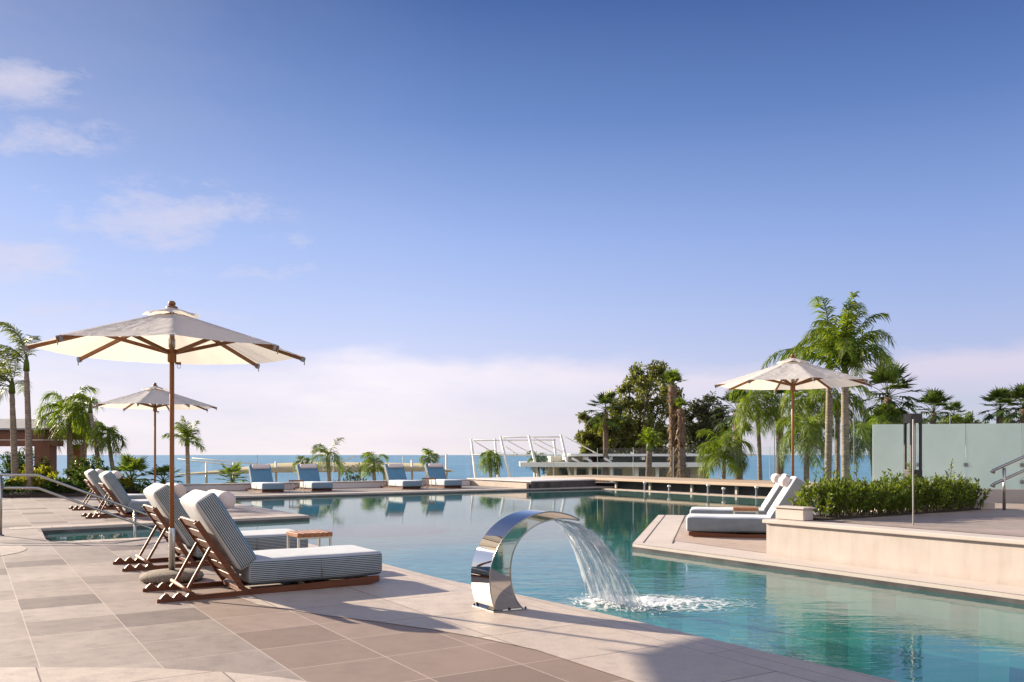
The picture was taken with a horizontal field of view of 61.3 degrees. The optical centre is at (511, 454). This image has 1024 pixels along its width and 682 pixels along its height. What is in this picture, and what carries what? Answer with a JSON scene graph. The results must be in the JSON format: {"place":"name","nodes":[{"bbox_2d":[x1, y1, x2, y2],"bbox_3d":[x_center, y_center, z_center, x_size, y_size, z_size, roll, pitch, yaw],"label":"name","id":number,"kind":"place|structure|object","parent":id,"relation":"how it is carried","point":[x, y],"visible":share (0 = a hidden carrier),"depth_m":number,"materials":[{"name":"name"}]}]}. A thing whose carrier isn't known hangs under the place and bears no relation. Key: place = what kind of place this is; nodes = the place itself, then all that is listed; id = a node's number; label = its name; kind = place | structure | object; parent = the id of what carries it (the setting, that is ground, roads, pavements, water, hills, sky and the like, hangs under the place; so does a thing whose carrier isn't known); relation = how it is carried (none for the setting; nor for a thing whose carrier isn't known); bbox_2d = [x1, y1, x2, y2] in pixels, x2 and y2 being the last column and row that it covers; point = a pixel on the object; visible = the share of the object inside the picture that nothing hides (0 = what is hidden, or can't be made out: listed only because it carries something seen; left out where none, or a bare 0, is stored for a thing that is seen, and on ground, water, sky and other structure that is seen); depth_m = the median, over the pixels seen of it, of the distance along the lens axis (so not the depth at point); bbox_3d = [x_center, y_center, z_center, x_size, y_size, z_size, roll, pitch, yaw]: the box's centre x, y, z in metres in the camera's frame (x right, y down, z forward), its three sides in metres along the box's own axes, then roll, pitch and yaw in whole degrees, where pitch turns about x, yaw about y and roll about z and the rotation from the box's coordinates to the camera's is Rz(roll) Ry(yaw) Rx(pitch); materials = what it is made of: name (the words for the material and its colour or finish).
{"place":"outdoors","nodes":[
{"label":"outdoors","id":0,"kind":"place"},
{"bbox_2d":[9,503,309,528],"bbox_3d":[-8.813,1.246,19.935,5.371,0.001,9.565,0,0,-34],"label":"peninsula coping","id":1,"kind":"object","parent":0,"point":[276,513],"visible":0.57,"depth_m":17.50,"materials":[{"name":"beige stone"}]},
{"bbox_2d":[234,488,531,495],"bbox_3d":[-4.646,1.246,29.040,12.522,0.001,0.800,0,0,-34],"label":"coping","id":2,"kind":"object","parent":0,"point":[378,491],"visible":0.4,"depth_m":28.71,"materials":[{"name":"beige stone"}]},
{"bbox_2d":[43,488,889,623],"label":"pool water","id":3,"kind":"structure","parent":0,"point":[453,527],"depth_m":16.53,"materials":[{"name":"liquid"}]},
{"bbox_2d":[553,520,643,610],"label":"falling water","id":4,"kind":"structure","parent":3,"relation":"on","point":[590,547],"depth_m":7.45,"materials":[{"name":"liquid"}]},
{"bbox_2d":[567,591,737,614],"bbox_3d":[1.361,1.274,7.753,2.321,0.116,1.296,0,0,0],"label":"foam","id":5,"kind":"object","parent":3,"relation":"on","point":[647,602],"visible":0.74,"depth_m":7.61,"materials":[{"name":"white"}]},
{"bbox_2d":[601,488,814,500],"bbox_3d":[7.053,1.427,28.198,0.500,0.245,13.199,0,0,-32],"label":"overflow ledge","id":6,"kind":"object","parent":3,"relation":"in","point":[689,493],"visible":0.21,"depth_m":29.45,"materials":[{"name":"beige stone"}]},
{"bbox_2d":[0,455,965,488],"bbox_3d":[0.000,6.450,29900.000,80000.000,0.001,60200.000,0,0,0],"label":"sea","id":7,"kind":"structure","parent":0,"point":[461,466],"depth_m":445.84,"materials":[{"name":"liquid"}]},
{"bbox_2d":[74,537,898,681],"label":"pool coping","id":8,"kind":"object","parent":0,"point":[790,665],"visible":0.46,"depth_m":5.93,"materials":[{"name":"stone"}]},
{"bbox_2d":[0,482,1023,681],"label":"terrace ground","id":9,"kind":"structure","parent":0,"point":[73,604],"depth_m":6.22,"materials":[{"name":"tile"}]},
{"bbox_2d":[0,543,26,555],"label":"cream paving circle","id":10,"kind":"object","parent":9,"relation":"attached to","point":[6,549],"visible":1,"depth_m":11.51,"materials":[{"name":"stone"}]},
{"bbox_2d":[0,419,98,479],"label":"timber pavilion","id":11,"kind":"structure","parent":9,"relation":"on","point":[41,448],"depth_m":30.81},
{"bbox_2d":[31,385,104,481],"bbox_3d":[-15.889,-0.645,30.994,2.546,3.834,2.407,0,0,0],"label":"palm tree","id":12,"kind":"object","parent":9,"relation":"on","point":[84,425],"visible":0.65,"depth_m":30.75,"materials":[{"name":"green plant"}]},
{"bbox_2d":[2,489,141,497],"bbox_3d":[-20.700,1.200,28.350,18.600,0.100,6.300,0,0,0],"label":"planting bed","id":13,"kind":"object","parent":9,"relation":"on","point":[40,494],"visible":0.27,"depth_m":25.80,"materials":[{"name":"plant"}]},
{"bbox_2d":[2,477,23,492],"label":"shrub","id":14,"kind":"object","parent":13,"relation":"on","point":[7,483],"visible":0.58,"depth_m":26.01,"materials":[{"name":"green plant"}]},
{"bbox_2d":[0,356,31,491],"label":"palm tree","id":15,"kind":"object","parent":13,"relation":"on","point":[13,431],"visible":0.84,"depth_m":26.96,"materials":[{"name":"green plant"}]},
{"bbox_2d":[0,322,42,492],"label":"palm tree","id":16,"kind":"object","parent":13,"relation":"on","point":[13,354],"visible":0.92,"depth_m":25.95,"materials":[{"name":"green plant"}]},
{"bbox_2d":[0,445,50,479],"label":"shrub","id":17,"kind":"object","parent":13,"relation":"on","point":[21,462],"visible":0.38,"depth_m":28.31,"materials":[{"name":"green plant"}]},
{"bbox_2d":[8,472,56,492],"bbox_3d":[-14.344,0.840,26.309,1.782,0.734,1.099,0,0,0],"label":"shrub","id":18,"kind":"object","parent":13,"relation":"on","point":[37,482],"visible":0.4,"depth_m":26.09,"materials":[{"name":"green plant"}]},
{"bbox_2d":[19,465,59,483],"bbox_3d":[-14.975,0.739,27.264,1.468,0.915,1.063,0,0,0],"label":"shrub","id":19,"kind":"object","parent":13,"relation":"on","point":[42,471],"visible":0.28,"depth_m":27.25,"materials":[{"name":"yellow plant"}]},
{"bbox_2d":[42,476,83,492],"bbox_3d":[-13.493,0.912,26.008,1.155,0.566,0.889,0,0,0],"label":"shrub","id":20,"kind":"object","parent":13,"relation":"on","point":[53,487],"visible":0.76,"depth_m":25.84,"materials":[{"name":"green plant"}]},
{"bbox_2d":[2,483,150,493],"bbox_3d":[-16.908,1.065,27.481,10.392,0.414,4.239,0,0,0],"label":"ground cover","id":21,"kind":"object","parent":13,"relation":"on","point":[135,486],"visible":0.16,"depth_m":26.09,"materials":[{"name":"green plant"}]},
{"bbox_2d":[62,393,99,466],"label":"palm tree","id":22,"kind":"object","parent":13,"relation":"on","point":[85,404],"visible":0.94,"depth_m":29.45,"materials":[{"name":"green plant"}]},
{"bbox_2d":[63,453,110,489],"bbox_3d":[-13.685,0.548,27.804,1.441,1.213,1.207,0,0,0],"label":"shrub","id":23,"kind":"object","parent":13,"relation":"on","point":[84,462],"visible":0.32,"depth_m":27.65,"materials":[{"name":"green plant"}]},
{"bbox_2d":[71,464,105,491],"bbox_3d":[-13.037,0.750,26.933,1.496,0.966,1.065,0,0,0],"label":"shrub","id":24,"kind":"object","parent":13,"relation":"on","point":[77,477],"visible":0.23,"depth_m":26.74,"materials":[{"name":"green plant"}]},
{"bbox_2d":[88,424,130,470],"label":"palm tree","id":25,"kind":"object","parent":13,"relation":"on","point":[107,440],"visible":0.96,"depth_m":28.84,"materials":[{"name":"green plant"}]},
{"bbox_2d":[86,475,133,489],"bbox_3d":[-12.313,0.858,26.482,1.454,0.640,1.096,0,0,-19],"label":"shrub","id":26,"kind":"object","parent":13,"relation":"on","point":[123,479],"visible":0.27,"depth_m":26.67,"materials":[{"name":"green plant"}]},
{"bbox_2d":[108,452,152,493],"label":"fan palm","id":27,"kind":"object","parent":13,"relation":"on","point":[131,464],"visible":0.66,"depth_m":26.93,"materials":[{"name":"green plant"}]},
{"bbox_2d":[0,474,159,537],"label":"pool handrail","id":28,"kind":"object","parent":9,"relation":"on","point":[134,522],"visible":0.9,"depth_m":13.37,"materials":[{"name":"silver metal"}]},
{"bbox_2d":[65,417,105,460],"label":"palm tree","id":29,"kind":"object","parent":9,"relation":"on","point":[84,450],"visible":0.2,"depth_m":32.95,"materials":[{"name":"green plant"}]},
{"bbox_2d":[69,469,146,510],"bbox_3d":[-9.215,0.786,20.273,2.060,0.928,0.784,0,0,-32],"label":"sun lounger","id":30,"kind":"object","parent":9,"relation":"on","point":[93,481],"visible":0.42,"depth_m":19.78,"materials":[{"name":"fabric"}]},
{"bbox_2d":[81,471,180,518],"bbox_3d":[-7.695,0.786,17.804,2.060,0.928,0.784,0,0,-32],"label":"sun lounger","id":31,"kind":"object","parent":9,"relation":"on","point":[111,487],"visible":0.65,"depth_m":17.34,"materials":[{"name":"fabric"}]},
{"bbox_2d":[0,667,306,681],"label":"cream paving band","id":32,"kind":"object","parent":9,"relation":"attached to","point":[61,674],"visible":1,"depth_m":4.88,"materials":[{"name":"stone"}]},
{"bbox_2d":[92,383,216,482],"bbox_3d":[-7.850,-0.170,19.000,2.443,2.840,2.443,0,0,14],"label":"parasol","id":33,"kind":"object","parent":9,"relation":"on","point":[154,397],"visible":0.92,"depth_m":18.83,"materials":[{"name":"fabric"}]},
{"bbox_2d":[22,301,305,583],"bbox_3d":[-3.385,-0.142,8.600,2.424,2.785,2.424,0,0,-44],"label":"parasol","id":34,"kind":"object","parent":9,"relation":"on","point":[171,334],"visible":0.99,"depth_m":8.58,"materials":[{"name":"fabric"}]},
{"bbox_2d":[146,463,183,484],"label":"fan palm","id":35,"kind":"object","parent":9,"relation":"on","point":[161,470],"visible":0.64,"depth_m":27.96,"materials":[{"name":"green plant"}]},
{"bbox_2d":[112,483,307,571],"bbox_3d":[-3.496,0.786,10.108,2.060,0.928,0.784,0,0,-32],"label":"sun lounger","id":36,"kind":"object","parent":9,"relation":"on","point":[156,495],"visible":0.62,"depth_m":9.71,"materials":[{"name":"fabric"}]},
{"bbox_2d":[142,489,381,602],"bbox_3d":[-2.313,0.786,8.136,2.060,0.928,0.784,0,0,-32],"label":"sun lounger","id":37,"kind":"object","parent":9,"relation":"on","point":[240,563],"visible":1,"depth_m":7.85,"materials":[{"name":"fabric"}]},
{"bbox_2d":[246,464,283,492],"bbox_3d":[-8.498,0.786,29.651,0.784,0.928,2.060,0,0,-32],"label":"sun lounger","id":38,"kind":"object","parent":9,"relation":"on","point":[261,478],"visible":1,"depth_m":29.77,"materials":[{"name":"fabric"}]},
{"bbox_2d":[293,464,332,490],"bbox_3d":[-7.059,0.786,30.557,0.784,0.928,2.060,0,0,-32],"label":"sun lounger","id":39,"kind":"object","parent":9,"relation":"on","point":[308,474],"visible":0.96,"depth_m":30.68,"materials":[{"name":"fabric"}]},
{"bbox_2d":[181,479,470,490],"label":"kerb wall","id":40,"kind":"structure","parent":9,"relation":"on","point":[245,486],"depth_m":31.52,"materials":[{"name":"beige paint"}]},
{"bbox_2d":[380,463,420,488],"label":"sun lounger","id":41,"kind":"object","parent":9,"relation":"on","point":[395,474],"visible":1,"depth_m":32.46,"materials":[{"name":"fabric"}]},
{"bbox_2d":[421,463,461,487],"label":"sun lounger","id":42,"kind":"object","parent":9,"relation":"on","point":[435,470],"visible":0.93,"depth_m":33.37,"materials":[{"name":"fabric"}]},
{"bbox_2d":[541,475,823,498],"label":"boardwalk","id":43,"kind":"structure","parent":9,"relation":"on","point":[731,486],"depth_m":31.00,"materials":[{"name":"beige paint"}]},
{"bbox_2d":[597,446,769,480],"bbox_3d":[7.164,0.300,33.835,0.016,1.230,12.397,0,0,-32],"label":"glass balustrade","id":44,"kind":"object","parent":43,"relation":"on","point":[673,463],"visible":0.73,"depth_m":34.87,"materials":[{"name":"clear glass"}]},
{"bbox_2d":[774,425,834,484],"bbox_3d":[9.000,0.245,21.429,4.791,2.010,0.694,0,0,17],"label":"glass windbreak","id":45,"kind":"object","parent":9,"relation":"on","point":[774,450],"visible":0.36,"depth_m":21.79,"materials":[{"name":"clear glass"}]},
{"bbox_2d":[762,507,1023,586],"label":"terrace wall","id":46,"kind":"structure","parent":9,"relation":"on","point":[987,558],"depth_m":9.17,"materials":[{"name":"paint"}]},
{"bbox_2d":[773,505,815,520],"bbox_3d":[3.482,0.715,10.661,0.220,0.160,0.470,0,0,-32],"label":"planter box","id":47,"kind":"object","parent":46,"relation":"on","point":[800,513],"visible":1,"depth_m":10.55,"materials":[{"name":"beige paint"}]},
{"bbox_2d":[853,414,950,479],"bbox_3d":[10.839,0.205,17.402,7.471,2.090,0.016,0,0,12],"label":"glass balustrade","id":48,"kind":"object","parent":9,"relation":"on","point":[853,440],"visible":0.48,"depth_m":18.20,"materials":[{"name":"clear glass"}]},
{"bbox_2d":[872,423,1023,501],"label":"frosted screen","id":49,"kind":"object","parent":9,"relation":"on","point":[989,447],"visible":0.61,"depth_m":15.08,"materials":[{"name":"teal glass"}]},
{"bbox_2d":[0,0,1023,454],"label":"sky","id":50,"kind":"structure","parent":0,"point":[466,220],"materials":[{"name":"blue"}]},
{"bbox_2d":[237,573,820,681],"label":"cream paving","id":51,"kind":"structure","parent":0,"point":[399,601],"depth_m":6.21,"materials":[{"name":"stone"}]},
{"bbox_2d":[286,529,332,548],"bbox_3d":[-2.259,1.051,9.626,0.396,0.398,0.400,0,0,-32],"label":"side table","id":52,"kind":"object","parent":51,"relation":"on","point":[318,534],"visible":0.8,"depth_m":9.51,"materials":[{"name":"brown wood"}]},
{"bbox_2d":[471,510,579,611],"bbox_3d":[0.113,0.851,7.135,0.852,0.786,0.338,0,0,-26],"label":"waterfall spout","id":53,"kind":"object","parent":51,"relation":"on","point":[492,586],"visible":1,"depth_m":6.93,"materials":[{"name":"silver metal"}]},
{"bbox_2d":[467,477,594,488],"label":"raised block","id":54,"kind":"structure","parent":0,"point":[532,482],"depth_m":33.92,"materials":[{"name":"tile"}]},
{"bbox_2d":[383,555,1023,681],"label":"pool floor","id":55,"kind":"structure","parent":0,"point":[899,638],"depth_m":9.45,"materials":[{"name":"tile"}]},
{"bbox_2d":[42,488,1023,613],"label":"waterline band","id":56,"kind":"object","parent":55,"relation":"attached to","point":[980,600],"visible":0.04,"depth_m":9.26,"materials":[{"name":"tile"}]},
{"bbox_2d":[672,517,765,552],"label":"platform field","id":57,"kind":"structure","parent":0,"point":[755,544],"depth_m":12.40,"materials":[{"name":"beige stone"}]},
{"bbox_2d":[690,473,790,514],"bbox_3d":[4.154,0.786,15.035,2.060,0.928,0.784,0,0,13],"label":"sun lounger","id":58,"kind":"object","parent":57,"relation":"on","point":[771,497],"visible":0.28,"depth_m":14.74,"materials":[{"name":"fabric"}]},
{"bbox_2d":[686,476,805,538],"bbox_3d":[3.729,0.786,13.235,2.060,0.928,0.784,0,0,13],"label":"sun lounger","id":59,"kind":"object","parent":57,"relation":"on","point":[726,525],"visible":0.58,"depth_m":12.96,"materials":[{"name":"fabric"}]},
{"bbox_2d":[733,507,758,514],"bbox_3d":[3.800,1.051,14.058,0.396,0.398,0.400,0,0,13],"label":"side table","id":60,"kind":"object","parent":57,"relation":"on","point":[746,509],"visible":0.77,"depth_m":13.88,"materials":[{"name":"brown wood"}]},
{"bbox_2d":[714,354,871,475],"bbox_3d":[4.745,-0.230,14.600,2.424,2.960,2.424,0,0,-19],"label":"parasol","id":61,"kind":"object","parent":57,"relation":"on","point":[792,374],"visible":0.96,"depth_m":14.55,"materials":[{"name":"fabric"}]},
{"bbox_2d":[633,515,1023,594],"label":"platform paving","id":62,"kind":"structure","parent":0,"point":[664,532],"depth_m":10.50,"materials":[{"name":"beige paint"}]},
{"bbox_2d":[814,502,1023,536],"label":"terrace","id":63,"kind":"structure","parent":0,"point":[1009,520],"depth_m":10.49,"materials":[{"name":"stone"}]},
{"bbox_2d":[813,508,980,520],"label":"planter soil","id":64,"kind":"structure","parent":63,"relation":"on","point":[816,517],"depth_m":11.25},
{"bbox_2d":[787,458,992,517],"bbox_3d":[5.231,0.410,11.728,3.725,0.747,0.908,0,0,-31],"label":"hedge","id":65,"kind":"object","parent":64,"relation":"on","point":[837,497],"visible":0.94,"depth_m":11.35,"materials":[{"name":"green plant"}]},
{"bbox_2d":[903,413,921,506],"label":"lamp column","id":66,"kind":"structure","parent":63,"relation":"on","point":[908,418],"depth_m":12.93,"materials":[{"name":"grey metal"}]},
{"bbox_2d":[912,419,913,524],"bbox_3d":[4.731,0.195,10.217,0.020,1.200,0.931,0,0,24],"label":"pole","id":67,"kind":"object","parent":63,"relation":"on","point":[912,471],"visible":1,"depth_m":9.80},
{"bbox_2d":[956,495,994,509],"bbox_3d":[6.751,0.695,12.835,0.640,0.200,0.480,0,0,14],"label":"stone step","id":68,"kind":"object","parent":63,"relation":"on","point":[988,505],"visible":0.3,"depth_m":12.55,"materials":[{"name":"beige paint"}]},
{"bbox_2d":[990,455,1023,509],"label":"stair handrail","id":69,"kind":"object","parent":63,"relation":"on","point":[1003,479],"visible":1,"depth_m":12.48,"materials":[{"name":"silver metal"}]},
{"label":"lower ground","id":70,"kind":"structure","parent":0,"visible":0},
{"bbox_2d":[162,416,205,483],"bbox_3d":[-13.923,2.083,37.032,1.827,7.544,1.841,0,0,15],"label":"palm tree","id":71,"kind":"object","parent":70,"relation":"on","point":[185,432],"visible":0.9,"depth_m":36.93,"materials":[{"name":"green plant"}]},
{"bbox_2d":[215,461,247,482],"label":"fan palm","id":72,"kind":"object","parent":70,"relation":"on","point":[233,469],"visible":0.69,"depth_m":37.93,"materials":[{"name":"green plant"}]},
{"bbox_2d":[292,455,311,474],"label":"palm tree","id":73,"kind":"object","parent":70,"relation":"on","point":[299,460],"visible":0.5,"depth_m":45.97,"materials":[{"name":"green plant"}]},
{"bbox_2d":[177,454,453,483],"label":"railing","id":74,"kind":"object","parent":70,"relation":"on","point":[411,467],"visible":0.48,"depth_m":51.97,"materials":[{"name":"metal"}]},
{"bbox_2d":[308,437,344,480],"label":"palm tree","id":75,"kind":"object","parent":70,"relation":"on","point":[328,455],"visible":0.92,"depth_m":43.91,"materials":[{"name":"green plant"}]},
{"bbox_2d":[338,466,364,480],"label":"shrub","id":76,"kind":"object","parent":70,"relation":"on","point":[349,478],"visible":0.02,"depth_m":49.71,"materials":[{"name":"green plant"}]},
{"bbox_2d":[356,451,388,480],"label":"palm tree","id":77,"kind":"object","parent":70,"relation":"on","point":[371,459],"visible":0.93,"depth_m":43.84,"materials":[{"name":"green plant"}]},
{"bbox_2d":[418,448,440,466],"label":"palm tree","id":78,"kind":"object","parent":70,"relation":"on","point":[428,459],"visible":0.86,"depth_m":45.91,"materials":[{"name":"green plant"}]},
{"bbox_2d":[477,450,503,477],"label":"palm tree","id":79,"kind":"object","parent":70,"relation":"on","point":[488,462],"visible":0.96,"depth_m":47.79,"materials":[{"name":"green plant"}]},
{"bbox_2d":[527,450,548,475],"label":"palm tree","id":80,"kind":"object","parent":70,"relation":"on","point":[538,458],"visible":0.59,"depth_m":57.89,"materials":[{"name":"green plant"}]},
{"bbox_2d":[583,388,627,481],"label":"fan palm","id":81,"kind":"object","parent":70,"relation":"on","point":[605,398],"visible":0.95,"depth_m":56.86,"materials":[{"name":"green plant"}]},
{"bbox_2d":[573,397,644,461],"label":"evergreen tree","id":82,"kind":"object","parent":70,"relation":"on","point":[622,440],"visible":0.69,"depth_m":59.68,"materials":[{"name":"green plant"}]},
{"bbox_2d":[470,434,755,481],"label":"beach pavilion","id":83,"kind":"structure","parent":70,"relation":"on","point":[619,465],"depth_m":57.97,"materials":[{"name":"white paint"}]},
{"bbox_2d":[635,427,665,476],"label":"palm tree","id":84,"kind":"object","parent":70,"relation":"on","point":[650,440],"visible":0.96,"depth_m":40.89,"materials":[{"name":"green plant"}]},
{"bbox_2d":[615,359,687,453],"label":"evergreen tree","id":85,"kind":"object","parent":70,"relation":"on","point":[643,388],"visible":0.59,"depth_m":61.44,"materials":[{"name":"green plant"}]},
{"bbox_2d":[661,368,684,477],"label":"fan palm","id":86,"kind":"object","parent":70,"relation":"on","point":[672,376],"visible":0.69,"depth_m":41.81,"materials":[{"name":"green plant"}]},
{"bbox_2d":[670,396,690,477],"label":"fan palm","id":87,"kind":"object","parent":70,"relation":"on","point":[680,449],"visible":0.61,"depth_m":41.32,"materials":[{"name":"brown plant"}]},
{"bbox_2d":[677,391,733,478],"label":"evergreen tree","id":88,"kind":"object","parent":70,"relation":"on","point":[702,413],"visible":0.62,"depth_m":65.58,"materials":[{"name":"green plant"}]},
{"bbox_2d":[694,428,756,478],"bbox_3d":[8.095,2.410,32.971,2.350,6.883,2.156,0,0,34],"label":"palm tree","id":89,"kind":"object","parent":70,"relation":"on","point":[731,457],"visible":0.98,"depth_m":32.78,"materials":[{"name":"green plant"}]},
{"bbox_2d":[711,389,762,479],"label":"fan palm","id":90,"kind":"object","parent":70,"relation":"on","point":[724,427],"visible":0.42,"depth_m":43.86,"materials":[{"name":"green plant"}]},
{"bbox_2d":[727,389,787,479],"bbox_3d":[10.264,1.437,35.975,2.656,8.837,2.554,0,0,0],"label":"palm tree","id":91,"kind":"object","parent":70,"relation":"on","point":[745,412],"visible":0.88,"depth_m":35.70,"materials":[{"name":"green plant"}]},
{"bbox_2d":[751,390,804,474],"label":"fan palm","id":92,"kind":"object","parent":70,"relation":"on","point":[779,470],"visible":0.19,"depth_m":41.84,"materials":[{"name":"green plant"}]},
{"bbox_2d":[772,411,838,480],"bbox_3d":[10.495,2.123,31.040,2.390,7.467,2.440,0,0,0],"label":"palm tree","id":93,"kind":"object","parent":70,"relation":"on","point":[810,440],"visible":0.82,"depth_m":30.65,"materials":[{"name":"green plant"}]},
{"bbox_2d":[777,388,840,432],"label":"palm tree","id":94,"kind":"object","parent":70,"relation":"on","point":[799,406],"visible":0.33,"depth_m":33.74,"materials":[{"name":"green plant"}]},
{"bbox_2d":[761,296,867,486],"bbox_3d":[7.946,0.840,23.574,2.533,10.029,3.838,0,0,0],"label":"palm tree","id":95,"kind":"object","parent":70,"relation":"on","point":[828,430],"visible":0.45,"depth_m":23.37,"materials":[{"name":"green plant"}]},
{"bbox_2d":[805,385,872,477],"bbox_3d":[12.441,1.559,32.983,2.617,8.593,2.405,0,0,0],"label":"palm tree","id":96,"kind":"object","parent":70,"relation":"on","point":[855,400],"visible":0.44,"depth_m":32.83,"materials":[{"name":"green plant"}]},
{"bbox_2d":[789,291,903,483],"bbox_3d":[8.614,0.826,22.520,2.900,10.064,3.006,0,0,30],"label":"palm tree","id":97,"kind":"object","parent":70,"relation":"on","point":[846,346],"visible":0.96,"depth_m":22.37,"materials":[{"name":"green plant"}]},
{"bbox_2d":[849,414,894,476],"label":"palm tree","id":98,"kind":"object","parent":70,"relation":"on","point":[865,439],"visible":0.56,"depth_m":29.79,"materials":[{"name":"green plant"}]},
{"bbox_2d":[861,402,903,435],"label":"round tree","id":99,"kind":"object","parent":70,"relation":"on","point":[893,415],"visible":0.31,"depth_m":39.69,"materials":[{"name":"green plant"}]},
{"bbox_2d":[853,362,927,431],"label":"fan palm","id":100,"kind":"object","parent":70,"relation":"on","point":[876,377],"visible":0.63,"depth_m":41.62,"materials":[{"name":"green plant"}]},
{"bbox_2d":[912,387,954,423],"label":"fan palm","id":101,"kind":"object","parent":70,"relation":"on","point":[931,397],"visible":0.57,"depth_m":51.66,"materials":[{"name":"green plant"}]},
{"bbox_2d":[937,401,968,420],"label":"fan palm","id":102,"kind":"object","parent":70,"relation":"on","point":[956,404],"visible":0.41,"depth_m":55.81,"materials":[{"name":"green plant"}]},
{"bbox_2d":[936,411,981,445],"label":"round tree","id":103,"kind":"object","parent":70,"relation":"on","point":[959,419],"visible":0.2,"depth_m":45.78,"materials":[{"name":"green plant"}]},
{"bbox_2d":[975,385,1022,423],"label":"fan palm","id":104,"kind":"object","parent":70,"relation":"on","point":[993,395],"visible":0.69,"depth_m":49.80,"materials":[{"name":"green plant"}]},
{"bbox_2d":[996,383,1023,422],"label":"fan palm","id":105,"kind":"object","parent":70,"relation":"on","point":[1017,393],"visible":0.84,"depth_m":47.96,"materials":[{"name":"green plant"}]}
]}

